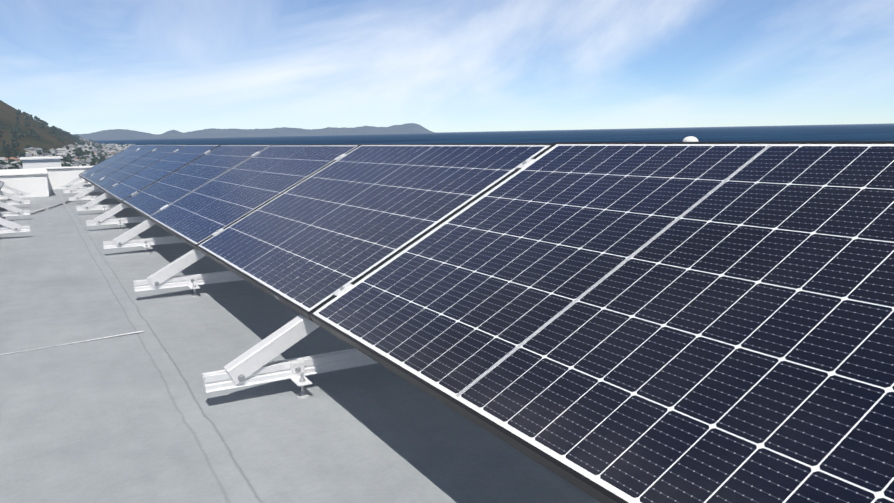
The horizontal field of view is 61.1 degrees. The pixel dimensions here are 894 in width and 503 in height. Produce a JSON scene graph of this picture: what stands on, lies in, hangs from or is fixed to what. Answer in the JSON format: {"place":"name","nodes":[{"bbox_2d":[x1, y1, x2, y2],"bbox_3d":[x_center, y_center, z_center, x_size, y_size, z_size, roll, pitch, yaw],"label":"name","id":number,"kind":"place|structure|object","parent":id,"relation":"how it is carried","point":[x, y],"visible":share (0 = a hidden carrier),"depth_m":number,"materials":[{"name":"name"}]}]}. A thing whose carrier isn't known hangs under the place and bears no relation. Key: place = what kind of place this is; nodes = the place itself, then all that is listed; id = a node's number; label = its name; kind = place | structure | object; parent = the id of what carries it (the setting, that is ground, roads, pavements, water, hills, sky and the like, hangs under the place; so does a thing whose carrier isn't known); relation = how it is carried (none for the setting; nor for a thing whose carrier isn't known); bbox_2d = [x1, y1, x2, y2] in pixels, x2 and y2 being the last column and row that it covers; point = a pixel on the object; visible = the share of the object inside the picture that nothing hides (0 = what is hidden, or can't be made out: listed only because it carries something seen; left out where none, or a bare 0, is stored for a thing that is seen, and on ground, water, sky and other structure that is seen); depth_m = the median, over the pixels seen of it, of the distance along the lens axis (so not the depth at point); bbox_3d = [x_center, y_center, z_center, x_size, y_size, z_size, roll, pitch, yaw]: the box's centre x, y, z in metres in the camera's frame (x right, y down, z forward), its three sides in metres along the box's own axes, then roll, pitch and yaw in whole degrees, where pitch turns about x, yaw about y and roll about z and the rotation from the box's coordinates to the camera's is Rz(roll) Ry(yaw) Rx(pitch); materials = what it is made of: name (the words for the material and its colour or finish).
{"place":"outdoors","nodes":[
{"label":"outdoors","id":0,"kind":"place"},
{"bbox_2d":[0,100,77,157],"bbox_3d":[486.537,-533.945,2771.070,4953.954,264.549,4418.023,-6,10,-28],"label":"hillside","id":1,"kind":"structure","parent":0,"point":[46,140],"depth_m":1091.85,"materials":[{"name":"green plant"}]},
{"bbox_2d":[0,109,132,169],"bbox_3d":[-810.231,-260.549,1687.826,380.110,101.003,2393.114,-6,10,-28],"label":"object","id":2,"kind":"object","parent":1,"relation":"on","point":[57,131],"visible":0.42,"depth_m":1045.92,"materials":[{"name":"green plant"}]},
{"bbox_2d":[0,138,134,169],"bbox_3d":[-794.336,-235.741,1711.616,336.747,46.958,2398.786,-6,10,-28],"label":"town houses","id":3,"kind":"structure","parent":1,"relation":"on","point":[63,151],"depth_m":954.08,"materials":[{"name":"grey"}]},
{"bbox_2d":[682,136,698,141],"bbox_3d":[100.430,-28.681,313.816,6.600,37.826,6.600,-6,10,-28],"label":"dome","id":4,"kind":"structure","parent":1,"relation":"on","point":[690,139],"depth_m":308.99,"materials":[{"name":"white"}]},
{"bbox_2d":[20,156,62,168],"bbox_3d":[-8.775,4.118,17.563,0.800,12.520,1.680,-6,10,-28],"label":"rooftop structure","id":5,"kind":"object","parent":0,"point":[38,162],"depth_m":15.94,"materials":[{"name":"white paint"}]},
{"bbox_2d":[71,123,434,139],"bbox_3d":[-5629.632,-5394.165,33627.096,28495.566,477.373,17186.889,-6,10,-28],"label":"mountains","id":6,"kind":"structure","parent":0,"point":[127,134],"depth_m":30975.71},
{"bbox_2d":[0,187,600,502],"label":"roof slab","id":7,"kind":"structure","parent":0,"point":[142,417],"depth_m":2.26,"materials":[{"name":"grey concrete"}]},
{"bbox_2d":[0,217,29,233],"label":"panel mounting bracket","id":8,"kind":"object","parent":7,"relation":"on","point":[11,227],"visible":1,"depth_m":6.48,"materials":[{"name":"metal"}]},
{"bbox_2d":[0,201,29,217],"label":"panel mounting bracket","id":9,"kind":"object","parent":7,"relation":"on","point":[14,211],"visible":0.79,"depth_m":8.02,"materials":[{"name":"metal"}]},
{"bbox_2d":[0,190,29,209],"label":"panel mounting bracket","id":10,"kind":"object","parent":7,"relation":"on","point":[17,200],"visible":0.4,"depth_m":9.56,"materials":[{"name":"metal"}]},
{"bbox_2d":[0,184,29,200],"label":"panel mounting bracket","id":11,"kind":"object","parent":7,"relation":"on","point":[19,192],"visible":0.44,"depth_m":11.11,"materials":[{"name":"metal"}]},
{"bbox_2d":[0,166,92,198],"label":"white parapets","id":12,"kind":"object","parent":7,"relation":"on","point":[37,182],"visible":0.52,"depth_m":11.61,"materials":[{"name":"white paint"}]},
{"bbox_2d":[30,200,85,213],"bbox_3d":[-4.990,-0.555,9.487,0.423,0.042,2.683,-1,9,-1],"label":"roof conduit","id":13,"kind":"object","parent":7,"relation":"on","point":[47,208],"visible":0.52,"depth_m":9.48,"materials":[{"name":"grey metal"}]},
{"bbox_2d":[0,331,143,354],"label":"roof seam","id":14,"kind":"object","parent":7,"relation":"on","point":[92,339],"visible":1,"depth_m":3.10,"materials":[{"name":"grey"}]},
{"bbox_2d":[60,176,92,188],"bbox_3d":[-6.011,-1.452,13.146,1.320,0.747,0.137,-6,10,-28],"label":"panel mounting bracket","id":15,"kind":"object","parent":7,"relation":"on","point":[68,184],"visible":0.19,"depth_m":12.98,"materials":[{"name":"metal"}]},
{"bbox_2d":[63,180,101,195],"bbox_3d":[-5.274,-1.264,11.809,1.320,0.747,0.137,-6,10,-28],"label":"panel mounting bracket","id":16,"kind":"object","parent":7,"relation":"on","point":[73,189],"visible":0.12,"depth_m":11.64,"materials":[{"name":"metal"}]},
{"bbox_2d":[69,185,112,200],"bbox_3d":[-4.415,-1.044,10.248,1.320,0.747,0.137,-6,10,-28],"label":"panel mounting bracket","id":17,"kind":"object","parent":7,"relation":"on","point":[80,196],"visible":0.29,"depth_m":10.08,"materials":[{"name":"metal"}]},
{"bbox_2d":[76,193,128,212],"bbox_3d":[-3.554,-0.827,8.699,1.320,0.747,0.137,-6,10,-28],"label":"panel mounting bracket","id":18,"kind":"object","parent":7,"relation":"on","point":[90,205],"visible":0.31,"depth_m":8.53,"materials":[{"name":"metal"}]},
{"bbox_2d":[86,203,146,229],"bbox_3d":[-2.708,-0.609,7.152,1.320,0.747,0.137,-6,10,-28],"label":"panel mounting bracket","id":19,"kind":"object","parent":7,"relation":"on","point":[101,219],"visible":0.33,"depth_m":6.99,"materials":[{"name":"metal"}]},
{"bbox_2d":[103,219,184,253],"bbox_3d":[-1.852,-0.393,5.609,1.320,0.747,0.137,-6,10,-28],"label":"panel mounting bracket","id":20,"kind":"object","parent":7,"relation":"on","point":[123,240],"visible":0.38,"depth_m":5.45,"materials":[{"name":"metal"}]},
{"bbox_2d":[133,248,244,296],"bbox_3d":[-0.989,-0.174,4.051,1.320,0.747,0.137,-6,10,-28],"label":"panel mounting bracket","id":21,"kind":"object","parent":7,"relation":"on","point":[162,278],"visible":0.4,"depth_m":3.89,"materials":[{"name":"metal"}]},
{"bbox_2d":[202,314,377,398],"bbox_3d":[-0.139,0.044,2.501,1.320,0.746,0.137,-6,10,-28],"label":"panel mounting bracket","id":22,"kind":"object","parent":7,"relation":"on","point":[253,365],"visible":0.38,"depth_m":2.34,"materials":[{"name":"metal"}]},
{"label":"seam splice rails","id":23,"kind":"object","parent":7,"relation":"on","visible":0},
{"bbox_2d":[78,145,144,178],"bbox_3d":[-5.572,-1.499,12.558,0.941,0.516,1.773,-6,10,-28],"label":"solar panel","id":24,"kind":"object","parent":23,"relation":"on","point":[107,162],"visible":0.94,"depth_m":12.51,"materials":[{"name":"blue"}]},
{"bbox_2d":[85,145,161,184],"bbox_3d":[-4.716,-1.284,11.010,0.941,0.516,1.773,-6,10,-28],"label":"solar panel","id":25,"kind":"object","parent":23,"relation":"on","point":[119,164],"visible":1,"depth_m":10.94,"materials":[{"name":"blue"}]},
{"bbox_2d":[93,145,185,192],"bbox_3d":[-3.862,-1.064,9.457,0.941,0.516,1.773,-6,10,-28],"label":"solar panel","id":26,"kind":"object","parent":23,"relation":"on","point":[133,168],"visible":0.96,"depth_m":9.37,"materials":[{"name":"blue"}]},
{"bbox_2d":[105,145,219,202],"bbox_3d":[-3.008,-0.844,7.904,0.941,0.516,1.773,-6,10,-28],"label":"solar panel","id":27,"kind":"object","parent":23,"relation":"on","point":[121,191],"visible":0.96,"depth_m":7.78,"materials":[{"name":"blue"}]},
{"bbox_2d":[122,144,271,218],"bbox_3d":[-2.150,-0.625,6.355,0.941,0.516,1.773,-6,10,-28],"label":"solar panel","id":28,"kind":"object","parent":23,"relation":"on","point":[155,197],"visible":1,"depth_m":6.22,"materials":[{"name":"blue"}]},
{"bbox_2d":[148,144,360,249],"bbox_3d":[-1.298,-0.408,4.804,0.941,0.516,1.773,-6,10,-28],"label":"solar panel","id":29,"kind":"object","parent":23,"relation":"on","point":[199,215],"visible":1,"depth_m":4.61,"materials":[{"name":"blue"}]},
{"bbox_2d":[212,154,345,235],"bbox_3d":[-0.868,-0.299,4.027,0.929,0.498,0.042,-6,10,-28],"label":"clamp","id":30,"kind":"object","parent":23,"relation":"attached to","point":[221,229],"visible":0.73,"depth_m":3.90,"materials":[{"name":"metal"}]},
{"bbox_2d":[196,143,554,321],"bbox_3d":[-0.440,-0.191,3.251,0.941,0.516,1.773,-6,10,-28],"label":"solar panel","id":31,"kind":"object","parent":23,"relation":"on","point":[309,244],"visible":0.98,"depth_m":2.97,"materials":[{"name":"blue"}]},
{"bbox_2d":[332,159,534,296],"bbox_3d":[-0.012,-0.081,2.476,0.929,0.498,0.042,-6,10,-28],"label":"clamp","id":32,"kind":"object","parent":23,"relation":"attached to","point":[347,286],"visible":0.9,"depth_m":2.34,"materials":[{"name":"metal"}]},
{"bbox_2d":[309,141,893,502],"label":"solar panel","id":33,"kind":"object","parent":23,"relation":"on","point":[657,322],"visible":1,"depth_m":1.46,"materials":[{"name":"blue"}]},
{"bbox_2d":[0,0,893,133],"label":"sky","id":34,"kind":"structure","parent":0,"point":[76,66],"materials":[{"name":"blue"}]},
{"bbox_2d":[92,123,893,144],"bbox_3d":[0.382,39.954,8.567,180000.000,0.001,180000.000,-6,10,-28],"label":"sea water","id":35,"kind":"structure","parent":0,"point":[860,132],"depth_m":4921.15,"materials":[{"name":"blue liquid"}]}
]}

